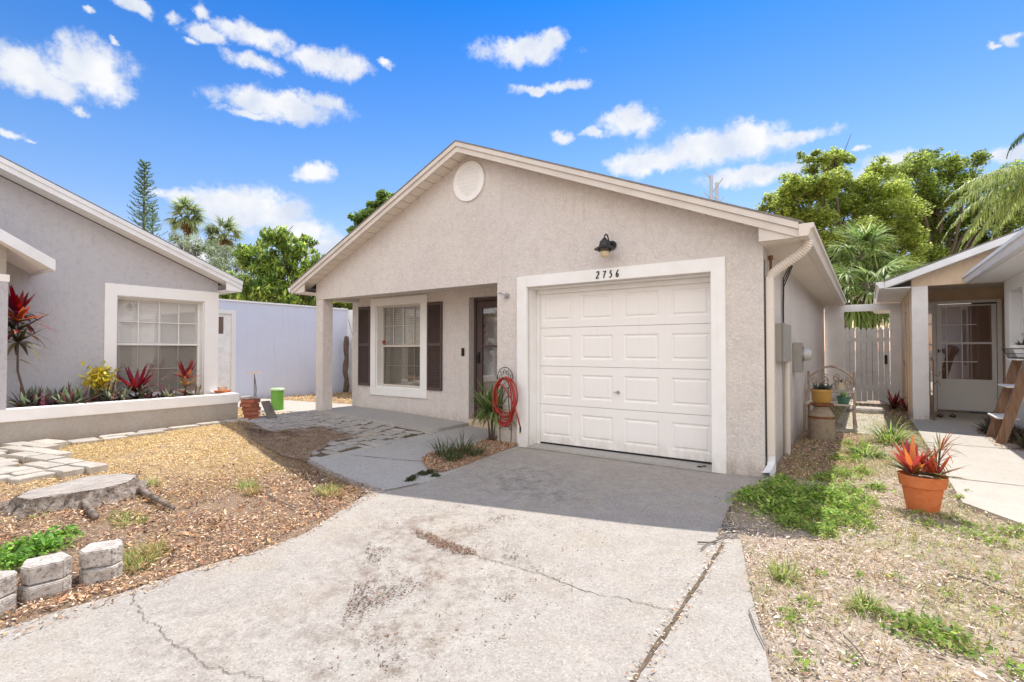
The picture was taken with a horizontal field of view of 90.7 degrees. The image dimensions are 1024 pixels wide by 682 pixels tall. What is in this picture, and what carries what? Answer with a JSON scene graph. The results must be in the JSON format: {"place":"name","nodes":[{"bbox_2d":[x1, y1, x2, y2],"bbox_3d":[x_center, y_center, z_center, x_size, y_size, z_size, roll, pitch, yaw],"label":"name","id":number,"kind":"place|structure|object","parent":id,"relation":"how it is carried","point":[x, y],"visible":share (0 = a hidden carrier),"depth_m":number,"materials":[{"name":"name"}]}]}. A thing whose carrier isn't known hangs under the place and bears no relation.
{"place":"outdoors","nodes":[
{"label":"outdoors","id":0,"kind":"place"},
{"bbox_2d":[242,407,260,411],"bbox_3d":[-4.717,1.226,9.154,0.260,0.068,0.200,-1,-1,29],"label":"brick","id":1,"kind":"object","parent":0,"point":[251,409],"visible":0.85,"depth_m":9.08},
{"bbox_2d":[240,403,258,407],"bbox_3d":[-4.738,1.153,9.127,0.260,0.068,0.200,0,-1,18],"label":"brick","id":2,"kind":"object","parent":1,"relation":"on","point":[249,405],"visible":0.89,"depth_m":9.04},
{"bbox_2d":[241,398,260,402],"bbox_3d":[-4.733,1.082,9.157,0.260,0.068,0.200,0,-1,6],"label":"brick","id":3,"kind":"object","parent":2,"relation":"on","point":[257,400],"visible":0.87,"depth_m":9.06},
{"bbox_2d":[238,399,351,412],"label":"side path","id":4,"kind":"structure","parent":0,"point":[291,405],"depth_m":11.03,"materials":[{"name":"concrete"}]},
{"bbox_2d":[0,446,771,681],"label":"driveway","id":5,"kind":"structure","parent":0,"point":[217,614],"depth_m":2.86,"materials":[{"name":"concrete"}]},
{"bbox_2d":[132,593,271,681],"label":"crack","id":6,"kind":"object","parent":5,"relation":"on","point":[192,652],"visible":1,"depth_m":2.38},
{"bbox_2d":[416,529,671,609],"bbox_3d":[0.018,1.447,3.268,2.030,0.018,0.116,-1,-1,38],"label":"crack","id":7,"kind":"object","parent":5,"relation":"on","point":[557,579],"visible":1,"depth_m":3.02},
{"bbox_2d":[630,542,723,681],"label":"joint","id":8,"kind":"object","parent":5,"relation":"on","point":[668,627],"visible":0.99,"depth_m":2.58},
{"bbox_2d":[0,351,1023,681],"bbox_3d":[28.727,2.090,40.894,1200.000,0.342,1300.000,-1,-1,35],"label":"ground","id":9,"kind":"structure","parent":0,"point":[230,501],"depth_m":3.46,"materials":[{"name":"soil"}]},
{"bbox_2d":[0,592,16,616],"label":"retaining block","id":10,"kind":"object","parent":9,"relation":"on","point":[7,602],"depth_m":2.77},
{"bbox_2d":[0,570,17,597],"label":"retaining block","id":11,"kind":"object","parent":10,"relation":"on","point":[8,582],"depth_m":2.80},
{"bbox_2d":[0,449,55,483],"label":"paver path","id":12,"kind":"structure","parent":9,"relation":"on","point":[12,471],"depth_m":5.20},
{"bbox_2d":[17,574,71,604],"bbox_3d":[-2.764,1.460,2.985,0.211,0.101,0.233,-1,-1,35],"label":"retaining block","id":13,"kind":"object","parent":9,"relation":"on","point":[25,593],"depth_m":2.92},
{"bbox_2d":[20,552,71,585],"bbox_3d":[-2.782,1.355,3.015,0.216,0.101,0.223,-1,-1,35],"label":"retaining block","id":14,"kind":"object","parent":13,"relation":"on","point":[44,568],"depth_m":2.96,"materials":[{"name":"concrete"}]},
{"bbox_2d":[0,439,107,478],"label":"paver path","id":15,"kind":"structure","parent":9,"relation":"on","point":[48,455],"depth_m":5.75,"materials":[{"name":"concrete"}]},
{"bbox_2d":[0,473,175,521],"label":"tree stump","id":16,"kind":"object","parent":9,"relation":"on","point":[106,489],"visible":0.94,"depth_m":4.41,"materials":[{"name":"wood"}]},
{"bbox_2d":[79,560,122,585],"bbox_3d":[-2.585,1.458,3.191,0.220,0.101,0.193,0,-1,-26],"label":"retaining block","id":17,"kind":"object","parent":9,"relation":"on","point":[88,576],"depth_m":3.12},
{"bbox_2d":[79,539,122,568],"bbox_3d":[-2.608,1.354,3.218,0.220,0.101,0.197,1,-1,-29],"label":"retaining block","id":18,"kind":"object","parent":17,"relation":"on","point":[100,554],"depth_m":3.16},
{"bbox_2d":[0,391,238,446],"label":"planter","id":19,"kind":"object","parent":9,"relation":"on","point":[65,422],"visible":0.86,"depth_m":7.52,"materials":[{"name":"paint"}]},
{"bbox_2d":[6,386,48,407],"bbox_3d":[-6.814,0.793,7.043,0.564,0.372,0.619,-1,-1,35],"label":"rhoeo","id":20,"kind":"object","parent":19,"relation":"on","point":[22,400],"visible":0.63,"depth_m":7.01,"materials":[{"name":"green plant"}]},
{"bbox_2d":[7,285,54,395],"bbox_3d":[-6.859,0.095,7.057,0.901,1.796,0.892,1,-1,-34],"label":"cordyline","id":21,"kind":"object","parent":19,"relation":"on","point":[17,304],"visible":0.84,"depth_m":7.01,"materials":[{"name":"red plant"}]},
{"bbox_2d":[7,384,55,406],"bbox_3d":[-6.745,0.812,7.111,0.542,0.411,0.590,0,-1,-6],"label":"rhoeo","id":22,"kind":"object","parent":19,"relation":"on","point":[33,393],"visible":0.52,"depth_m":7.10,"materials":[{"name":"green plant"}]},
{"bbox_2d":[18,386,62,406],"bbox_3d":[-6.611,0.806,7.169,0.679,0.424,0.532,1,-1,-33],"label":"rhoeo","id":23,"kind":"object","parent":19,"relation":"on","point":[45,401],"visible":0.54,"depth_m":7.16,"materials":[{"name":"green plant"}]},
{"bbox_2d":[49,381,82,404],"bbox_3d":[-6.519,0.794,7.345,0.521,0.420,0.697,-1,-1,35],"label":"rhoeo","id":24,"kind":"object","parent":19,"relation":"on","point":[60,402],"visible":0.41,"depth_m":7.27,"materials":[{"name":"green plant"}]},
{"bbox_2d":[59,382,91,403],"bbox_3d":[-6.404,0.804,7.402,0.627,0.444,0.631,-1,-1,35],"label":"rhoeo","id":25,"kind":"object","parent":19,"relation":"on","point":[73,397],"visible":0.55,"depth_m":7.29,"materials":[{"name":"green plant"}]},
{"bbox_2d":[69,384,100,403],"bbox_3d":[-6.323,0.812,7.445,0.564,0.398,0.645,0,-1,-13],"label":"rhoeo","id":26,"kind":"object","parent":19,"relation":"on","point":[80,396],"visible":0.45,"depth_m":7.41,"materials":[{"name":"green plant"}]},
{"bbox_2d":[83,387,98,402],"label":"rhoeo","id":27,"kind":"object","parent":19,"relation":"on","point":[91,396],"visible":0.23,"depth_m":7.74,"materials":[{"name":"green plant"}]},
{"bbox_2d":[78,360,120,401],"bbox_3d":[-6.342,0.661,7.790,0.462,0.741,0.535,-1,-1,35],"label":"croton","id":28,"kind":"object","parent":19,"relation":"on","point":[99,376],"visible":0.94,"depth_m":7.74,"materials":[{"name":"yellow plant"}]},
{"bbox_2d":[99,390,122,400],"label":"rhoeo","id":29,"kind":"object","parent":19,"relation":"on","point":[110,396],"visible":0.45,"depth_m":7.68,"materials":[{"name":"green plant"}]},
{"bbox_2d":[90,380,132,401],"bbox_3d":[-6.163,0.792,7.741,0.507,0.443,0.747,0,-1,16],"label":"rhoeo","id":30,"kind":"object","parent":19,"relation":"on","point":[110,390],"visible":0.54,"depth_m":7.70,"materials":[{"name":"green plant"}]},
{"bbox_2d":[112,385,140,400],"bbox_3d":[-6.074,0.857,7.898,0.516,0.340,0.615,-1,-1,35],"label":"rhoeo","id":31,"kind":"object","parent":19,"relation":"on","point":[124,397],"visible":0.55,"depth_m":7.85,"materials":[{"name":"green plant"}]},
{"bbox_2d":[113,362,157,399],"bbox_3d":[-6.042,0.677,8.165,0.794,0.666,0.894,-1,-1,35],"label":"cordyline","id":32,"kind":"object","parent":19,"relation":"on","point":[137,382],"visible":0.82,"depth_m":8.15,"materials":[{"name":"red plant"}]},
{"bbox_2d":[134,385,156,398],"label":"rhoeo","id":33,"kind":"object","parent":19,"relation":"on","point":[146,396],"visible":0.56,"depth_m":8.07,"materials":[{"name":"green plant"}]},
{"bbox_2d":[156,383,180,397],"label":"rhoeo","id":34,"kind":"object","parent":19,"relation":"on","point":[166,393],"visible":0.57,"depth_m":8.36,"materials":[{"name":"green plant"}]},
{"bbox_2d":[163,359,203,396],"bbox_3d":[-5.663,0.676,8.774,0.635,0.784,0.676,0,-1,-1],"label":"cordyline","id":35,"kind":"object","parent":19,"relation":"on","point":[184,375],"visible":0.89,"depth_m":8.73,"materials":[{"name":"red plant"}]},
{"bbox_2d":[180,383,203,395],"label":"rhoeo","id":36,"kind":"object","parent":19,"relation":"on","point":[197,391],"visible":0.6,"depth_m":8.73,"materials":[{"name":"green plant"}]},
{"bbox_2d":[0,155,243,409],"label":"house","id":37,"kind":"structure","parent":9,"relation":"on","point":[113,291],"depth_m":7.98,"materials":[{"name":"grey paint"}]},
{"bbox_2d":[116,297,199,394],"bbox_3d":[-6.225,0.102,8.884,0.120,1.635,1.300,-1,-1,35],"label":"window","id":38,"kind":"structure","parent":37,"relation":"in","point":[146,341],"depth_m":8.87,"materials":[{"name":"glass"}]},
{"bbox_2d":[127,159,167,238],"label":"norfolk pine","id":39,"kind":"object","parent":9,"relation":"on","point":[143,192],"visible":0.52,"depth_m":62.09,"materials":[{"name":"green plant"}]},
{"bbox_2d":[145,204,161,237],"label":"norfolk pine","id":40,"kind":"object","parent":9,"relation":"on","point":[152,220],"visible":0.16,"depth_m":66.12,"materials":[{"name":"green plant"}]},
{"bbox_2d":[67,418,248,445],"bbox_3d":[-5.864,1.400,7.217,0.360,0.116,4.228,-1,-1,35],"label":"paver edging","id":41,"kind":"object","parent":9,"relation":"on","point":[110,437],"visible":0.6,"depth_m":7.56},
{"bbox_2d":[164,195,208,251],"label":"fan palm","id":42,"kind":"object","parent":9,"relation":"on","point":[188,223],"visible":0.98,"depth_m":41.62,"materials":[{"name":"green plant"}]},
{"bbox_2d":[168,229,247,276],"bbox_3d":[-15.730,-1.837,25.852,4.546,7.662,3.905,-1,-1,35],"label":"olive tree","id":43,"kind":"object","parent":9,"relation":"on","point":[210,251],"visible":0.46,"depth_m":26.17,"materials":[{"name":"green plant"}]},
{"bbox_2d":[198,215,247,268],"bbox_3d":[-22.710,-3.953,40.018,3.599,12.377,3.290,0,-1,-5],"label":"fan palm","id":44,"kind":"object","parent":9,"relation":"on","point":[222,239],"visible":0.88,"depth_m":39.60,"materials":[{"name":"green plant"}]},
{"bbox_2d":[270,388,284,409],"bbox_3d":[-4.779,1.199,10.300,0.304,0.500,0.274,-1,-1,35],"label":"utility pedestal","id":45,"kind":"object","parent":9,"relation":"on","point":[277,398],"visible":0.72,"depth_m":10.20,"materials":[{"name":"green plastic"}]},
{"bbox_2d":[218,299,352,400],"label":"garden wall","id":46,"kind":"structure","parent":9,"relation":"on","point":[275,343],"depth_m":12.91,"materials":[{"name":"white paint"}]},
{"bbox_2d":[218,313,230,389],"bbox_3d":[-7.114,0.350,11.813,0.375,2.200,1.070,-1,-1,35],"label":"gate door","id":47,"kind":"structure","parent":46,"relation":"in","point":[224,330],"depth_m":11.98,"materials":[{"name":"beige paint"}]},
{"bbox_2d":[219,225,352,309],"bbox_3d":[-7.850,-1.099,17.861,5.461,5.918,3.340,0,-1,-16],"label":"schefflera tree","id":48,"kind":"object","parent":9,"relation":"on","point":[271,269],"visible":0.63,"depth_m":17.49,"materials":[{"name":"green plant"}]},
{"bbox_2d":[244,427,352,460],"bbox_3d":[-3.229,1.426,7.416,2.694,0.111,1.314,-1,-1,35],"label":"mulch bed","id":49,"kind":"object","parent":9,"relation":"on","point":[271,440],"visible":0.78,"depth_m":7.16,"materials":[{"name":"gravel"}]},
{"bbox_2d":[240,411,435,462],"bbox_3d":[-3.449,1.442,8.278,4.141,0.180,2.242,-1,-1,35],"label":"paver patio","id":50,"kind":"structure","parent":9,"relation":"on","point":[265,422],"depth_m":8.16,"materials":[{"name":"concrete"}]},
{"bbox_2d":[261,401,276,418],"bbox_3d":[-4.372,1.259,9.112,0.246,0.347,0.186,-1,-1,35],"label":"board","id":51,"kind":"object","parent":50,"relation":"on","point":[269,410],"visible":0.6,"depth_m":9.10,"materials":[{"name":"grey wood"}]},
{"bbox_2d":[343,336,349,392],"bbox_3d":[-4.736,0.685,14.433,0.195,1.643,0.176,-1,-1,35],"label":"log","id":52,"kind":"object","parent":9,"relation":"on","point":[346,363],"visible":0.95,"depth_m":14.38,"materials":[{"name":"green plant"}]},
{"bbox_2d":[346,188,395,233],"bbox_3d":[-4.915,-1.961,19.086,2.777,7.677,1.678,0,-1,18],"label":"sea grape tree","id":53,"kind":"object","parent":9,"relation":"on","point":[382,196],"visible":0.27,"depth_m":18.84,"materials":[{"name":"green plant"}]},
{"bbox_2d":[312,406,468,431],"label":"porch slab","id":54,"kind":"structure","parent":9,"relation":"on","point":[417,422],"depth_m":8.93,"materials":[{"name":"concrete"}]},
{"bbox_2d":[306,426,517,494],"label":"front walkway","id":55,"kind":"structure","parent":9,"relation":"on","point":[383,471],"depth_m":6.17,"materials":[{"name":"concrete"}]},
{"bbox_2d":[422,438,517,472],"bbox_3d":[-0.506,1.458,6.687,0.814,0.061,2.132,-1,-1,35],"label":"mulch bed","id":56,"kind":"object","parent":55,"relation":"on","point":[470,462],"visible":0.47,"depth_m":6.26,"materials":[{"name":"wood"}]},
{"bbox_2d":[424,433,461,455],"bbox_3d":[-0.845,1.318,6.356,0.714,0.257,0.651,-1,-1,35],"label":"liriope","id":57,"kind":"object","parent":56,"relation":"on","point":[441,447],"visible":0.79,"depth_m":6.43,"materials":[{"name":"green plant"}]},
{"bbox_2d":[437,446,472,461],"bbox_3d":[-0.696,1.340,6.103,0.521,0.204,0.476,-1,-1,35],"label":"liriope","id":58,"kind":"object","parent":56,"relation":"on","point":[451,454],"visible":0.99,"depth_m":6.07,"materials":[{"name":"green plant"}]},
{"bbox_2d":[444,432,483,453],"bbox_3d":[-0.619,1.288,6.513,0.758,0.324,0.646,-1,-1,35],"label":"liriope","id":59,"kind":"object","parent":56,"relation":"on","point":[463,445],"visible":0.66,"depth_m":6.57,"materials":[{"name":"green plant"}]},
{"bbox_2d":[461,440,492,456],"bbox_3d":[-0.462,1.337,6.369,0.464,0.220,0.510,0,-1,-24],"label":"liriope","id":60,"kind":"object","parent":56,"relation":"on","point":[474,452],"visible":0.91,"depth_m":6.33,"materials":[{"name":"green plant"}]},
{"bbox_2d":[464,380,516,440],"bbox_3d":[-0.301,0.999,7.333,0.890,0.952,1.134,0,-1,-22],"label":"dracaena","id":61,"kind":"object","parent":56,"relation":"on","point":[485,405],"visible":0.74,"depth_m":7.23,"materials":[{"name":"green plant"}]},
{"bbox_2d":[497,367,512,443],"bbox_3d":[-0.131,0.942,7.078,0.282,1.156,0.151,-1,-1,35],"label":"hose holder","id":62,"kind":"object","parent":56,"relation":"on","point":[502,393],"visible":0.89,"depth_m":7.13,"materials":[{"name":"black metal"}]},
{"bbox_2d":[492,376,520,433],"bbox_3d":[-0.075,0.875,7.009,0.496,0.772,0.126,-1,-1,35],"label":"garden hose","id":63,"kind":"object","parent":62,"relation":"hanging from","point":[510,415],"visible":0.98,"depth_m":7.01,"materials":[{"name":"red plastic"}]},
{"bbox_2d":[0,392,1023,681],"bbox_3d":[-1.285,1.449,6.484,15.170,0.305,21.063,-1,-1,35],"label":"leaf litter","id":64,"kind":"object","parent":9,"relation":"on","point":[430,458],"visible":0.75,"depth_m":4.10,"materials":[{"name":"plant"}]},
{"bbox_2d":[0,438,1023,679],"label":"weeds","id":65,"kind":"object","parent":9,"relation":"on","point":[39,542],"visible":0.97,"depth_m":3.73,"materials":[{"name":"green plant"}]},
{"bbox_2d":[2,402,1023,681],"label":"grass","id":66,"kind":"structure","parent":9,"relation":"on","point":[136,558],"depth_m":3.38,"materials":[{"name":"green plant"}]},
{"bbox_2d":[288,140,846,479],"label":"house","id":67,"kind":"structure","parent":9,"relation":"on","point":[643,341],"depth_m":6.85,"materials":[{"name":"beige paint"}]},
{"bbox_2d":[382,304,419,387],"bbox_3d":[-2.109,0.092,9.884,1.210,1.590,0.183,-1,-1,35],"label":"window","id":68,"kind":"structure","parent":67,"relation":"in","point":[414,342],"depth_m":9.97,"materials":[{"name":"glass"}]},
{"bbox_2d":[474,296,496,418],"bbox_3d":[-0.257,0.296,8.636,0.908,2.100,0.213,-1,-1,35],"label":"front door","id":69,"kind":"structure","parent":67,"relation":"in","point":[485,310],"depth_m":8.81,"materials":[{"name":"brown paint"}]},
{"bbox_2d":[594,234,616,257],"bbox_3d":[1.144,-1.169,6.198,0.256,0.309,0.302,-1,-1,35],"label":"wall lamp","id":70,"kind":"object","parent":67,"relation":"attached to","point":[605,247],"visible":1,"depth_m":6.14,"materials":[{"name":"black metal"}]},
{"bbox_2d":[540,282,711,463],"bbox_3d":[1.370,0.364,6.516,2.420,2.190,0.091,-1,-1,35],"label":"garage door","id":71,"kind":"structure","parent":67,"relation":"in","point":[627,370],"depth_m":6.42,"materials":[{"name":"paint"}]},
{"bbox_2d":[709,178,723,201],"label":"utility pole","id":72,"kind":"object","parent":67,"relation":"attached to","point":[716,197],"visible":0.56,"depth_m":66.20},
{"bbox_2d":[764,259,766,464],"bbox_3d":[2.671,0.239,5.321,0.012,2.200,0.025,-1,-1,35],"label":"wire","id":73,"kind":"object","parent":67,"relation":"attached to","point":[765,362],"visible":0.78,"depth_m":5.33,"materials":[{"name":"black plastic"}]},
{"bbox_2d":[775,323,791,361],"bbox_3d":[3.332,0.024,6.200,0.101,0.464,0.713,-1,-1,35],"label":"electric box","id":74,"kind":"object","parent":67,"relation":"attached to","point":[782,342],"visible":0.99,"depth_m":5.93,"materials":[{"name":"metal"}]},
{"bbox_2d":[784,362,790,454],"bbox_3d":[3.498,0.846,6.424,0.070,1.224,0.070,-1,-1,35],"label":"conduit pipe","id":75,"kind":"object","parent":67,"relation":"attached to","point":[787,430],"visible":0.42,"depth_m":6.40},
{"bbox_2d":[782,265,792,322],"bbox_3d":[3.557,-0.586,6.477,0.313,0.800,0.079,1,-1,-36],"label":"cable","id":76,"kind":"object","parent":67,"relation":"attached to","point":[789,271],"visible":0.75,"depth_m":6.41,"materials":[{"name":"black plastic"}]},
{"bbox_2d":[792,343,811,371],"bbox_3d":[4.230,0.239,7.360,0.234,0.430,0.260,-1,-1,35],"label":"electric meter","id":77,"kind":"object","parent":67,"relation":"attached to","point":[801,353],"visible":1,"depth_m":7.28,"materials":[{"name":"grey metal"}]},
{"bbox_2d":[704,172,718,199],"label":"utility pole","id":78,"kind":"object","parent":9,"relation":"on","point":[711,190],"visible":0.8,"depth_m":62.22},
{"bbox_2d":[808,402,835,441],"bbox_3d":[4.525,1.179,7.385,0.352,0.550,0.350,-1,-1,35],"label":"milk can","id":79,"kind":"object","parent":9,"relation":"on","point":[822,417],"visible":0.89,"depth_m":7.26,"materials":[{"name":"metal"}]},
{"bbox_2d":[810,381,833,402],"bbox_3d":[4.533,0.739,7.387,0.382,0.326,0.318,-1,-1,35],"label":"flower pot","id":80,"kind":"object","parent":79,"relation":"on","point":[822,393],"visible":1,"depth_m":7.31,"materials":[{"name":"yellow ceramic"}]},
{"bbox_2d":[804,365,857,431],"bbox_3d":[5.332,0.946,8.460,0.742,1.059,0.552,-1,-1,35],"label":"garden bench","id":81,"kind":"object","parent":9,"relation":"on","point":[808,401],"visible":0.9,"depth_m":8.50,"materials":[{"name":"brown metal"}]},
{"bbox_2d":[833,379,846,389],"bbox_3d":[5.635,0.732,8.674,0.204,0.209,0.208,-1,-1,35],"label":"flower pot","id":82,"kind":"object","parent":81,"relation":"on","point":[841,385],"visible":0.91,"depth_m":8.61,"materials":[{"name":"beige ceramic"}]},
{"bbox_2d":[836,391,850,403],"bbox_3d":[5.398,0.913,8.232,0.200,0.218,0.202,-1,-1,35],"label":"flower pot","id":83,"kind":"object","parent":81,"relation":"on","point":[843,398],"visible":1,"depth_m":8.18,"materials":[{"name":"green ceramic"}]},
{"bbox_2d":[755,133,934,362],"bbox_3d":[17.704,-4.485,26.874,10.234,12.995,6.499,0,-1,-7],"label":"oak tree","id":84,"kind":"object","parent":9,"relation":"on","point":[859,202],"visible":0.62,"depth_m":25.97,"materials":[{"name":"green plant"}]},
{"bbox_2d":[835,404,883,435],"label":"gate path","id":85,"kind":"structure","parent":9,"relation":"on","point":[845,428],"depth_m":9.06,"materials":[{"name":"gravel"}]},
{"bbox_2d":[847,406,886,413],"bbox_3d":[7.395,1.448,10.547,0.680,0.120,0.544,-1,-1,35],"label":"step stone","id":86,"kind":"object","parent":85,"relation":"on","point":[867,410],"visible":0.85,"depth_m":10.37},
{"bbox_2d":[833,437,891,460],"bbox_3d":[4.390,1.373,6.305,0.698,0.340,0.688,0,-1,-24],"label":"daylily","id":87,"kind":"object","parent":9,"relation":"on","point":[861,452],"visible":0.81,"depth_m":6.25,"materials":[{"name":"green plant"}]},
{"bbox_2d":[824,303,901,401],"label":"gate wall","id":88,"kind":"structure","parent":9,"relation":"on","point":[834,333],"depth_m":12.72,"materials":[{"name":"white paint"}]},
{"bbox_2d":[844,326,889,401],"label":"picket gate","id":89,"kind":"structure","parent":88,"relation":"attached to","point":[878,343],"depth_m":12.44,"materials":[{"name":"white wood"}]},
{"bbox_2d":[825,220,913,327],"bbox_3d":[14.568,-1.619,20.924,3.312,7.065,3.574,-1,-1,35],"label":"cabbage palm","id":90,"kind":"object","parent":9,"relation":"on","point":[856,236],"visible":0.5,"depth_m":20.50,"materials":[{"name":"green plant"}]},
{"bbox_2d":[832,253,930,384],"bbox_3d":[13.387,-0.634,19.015,4.195,5.036,4.101,-1,-1,35],"label":"cabbage palm","id":91,"kind":"object","parent":9,"relation":"on","point":[866,320],"visible":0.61,"depth_m":18.57,"materials":[{"name":"green plant"}]},
{"bbox_2d":[844,414,930,447],"bbox_3d":[5.348,1.317,7.150,1.135,0.579,1.015,-1,-1,35],"label":"daylily","id":92,"kind":"object","parent":9,"relation":"on","point":[891,435],"visible":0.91,"depth_m":7.17,"materials":[{"name":"green plant"}]},
{"bbox_2d":[880,389,907,411],"bbox_3d":[8.308,1.250,10.838,0.709,0.466,1.351,0,-1,6],"label":"cordyline","id":93,"kind":"object","parent":9,"relation":"on","point":[894,404],"visible":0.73,"depth_m":10.97,"materials":[{"name":"red plant"}]},
{"bbox_2d":[876,429,972,514],"bbox_3d":[3.431,1.047,4.207,0.511,0.746,0.628,0,-1,-27],"label":"flower pot","id":94,"kind":"object","parent":9,"relation":"on","point":[926,487],"visible":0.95,"depth_m":4.13,"materials":[{"name":"ceramic"}]},
{"bbox_2d":[873,228,1023,432],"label":"house","id":95,"kind":"structure","parent":9,"relation":"on","point":[982,328],"depth_m":10.09,"materials":[{"name":"beige paint"}]},
{"bbox_2d":[931,299,1002,412],"bbox_3d":[9.324,0.320,10.380,1.070,2.310,0.208,-1,-1,35],"label":"storm door","id":96,"kind":"structure","parent":95,"relation":"in","point":[967,353],"depth_m":10.39,"materials":[{"name":"white metal"}]},
{"bbox_2d":[1020,290,1022,365],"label":"window","id":97,"kind":"structure","parent":95,"relation":"in","point":[1021,295],"depth_m":8.30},
{"bbox_2d":[878,146,1023,370],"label":"oak tree","id":98,"kind":"object","parent":9,"relation":"on","point":[948,169],"visible":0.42,"depth_m":30.13,"materials":[{"name":"green plant"}]},
{"bbox_2d":[906,411,1023,527],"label":"walkway","id":99,"kind":"structure","parent":9,"relation":"on","point":[990,465],"depth_m":5.67,"materials":[{"name":"concrete"}]},
{"bbox_2d":[930,357,939,419],"bbox_3d":[7.721,0.887,9.247,0.203,1.178,0.099,0,-1,3],"label":"plant hook","id":100,"kind":"object","parent":99,"relation":"on","point":[933,383],"visible":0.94,"depth_m":9.27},
{"bbox_2d":[986,357,1023,443],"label":"ladder shelf","id":101,"kind":"object","parent":99,"relation":"on","point":[1013,401],"visible":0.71,"depth_m":7.13,"materials":[{"name":"brown wood"}]},
{"bbox_2d":[1001,348,1023,358],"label":"wire basket","id":102,"kind":"object","parent":101,"relation":"on","point":[1010,354],"visible":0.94,"depth_m":7.13,"materials":[{"name":"black metal"}]},
{"bbox_2d":[1009,339,1023,356],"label":"flower pot","id":103,"kind":"object","parent":101,"relation":"on","point":[1019,345],"visible":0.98,"depth_m":7.15,"materials":[{"name":"white ceramic"}]},
{"bbox_2d":[936,161,1023,251],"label":"queen palm","id":104,"kind":"object","parent":9,"relation":"on","point":[1016,199],"visible":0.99,"depth_m":18.11,"materials":[{"name":"green plant"}]},
{"bbox_2d":[947,573,1023,599],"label":"twig","id":105,"kind":"object","parent":9,"relation":"on","point":[984,584],"visible":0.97,"depth_m":2.89,"materials":[{"name":"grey wood"}]},
{"bbox_2d":[1006,132,1023,158],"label":"queen palm","id":106,"kind":"object","parent":9,"relation":"on","point":[1016,141],"visible":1,"depth_m":23.42,"materials":[{"name":"green plant"}]},
{"bbox_2d":[1009,428,1023,443],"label":"rhoeo","id":107,"kind":"object","parent":9,"relation":"on","point":[1014,436],"visible":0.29,"depth_m":7.17,"materials":[{"name":"green plant"}]},
{"bbox_2d":[1010,432,1023,449],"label":"rhoeo","id":108,"kind":"object","parent":9,"relation":"on","point":[1021,441],"visible":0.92,"depth_m":6.61,"materials":[{"name":"green plant"}]},
{"bbox_2d":[0,0,1023,350],"label":"sky","id":109,"kind":"structure","parent":0,"point":[264,113],"materials":[{"name":"blue"}]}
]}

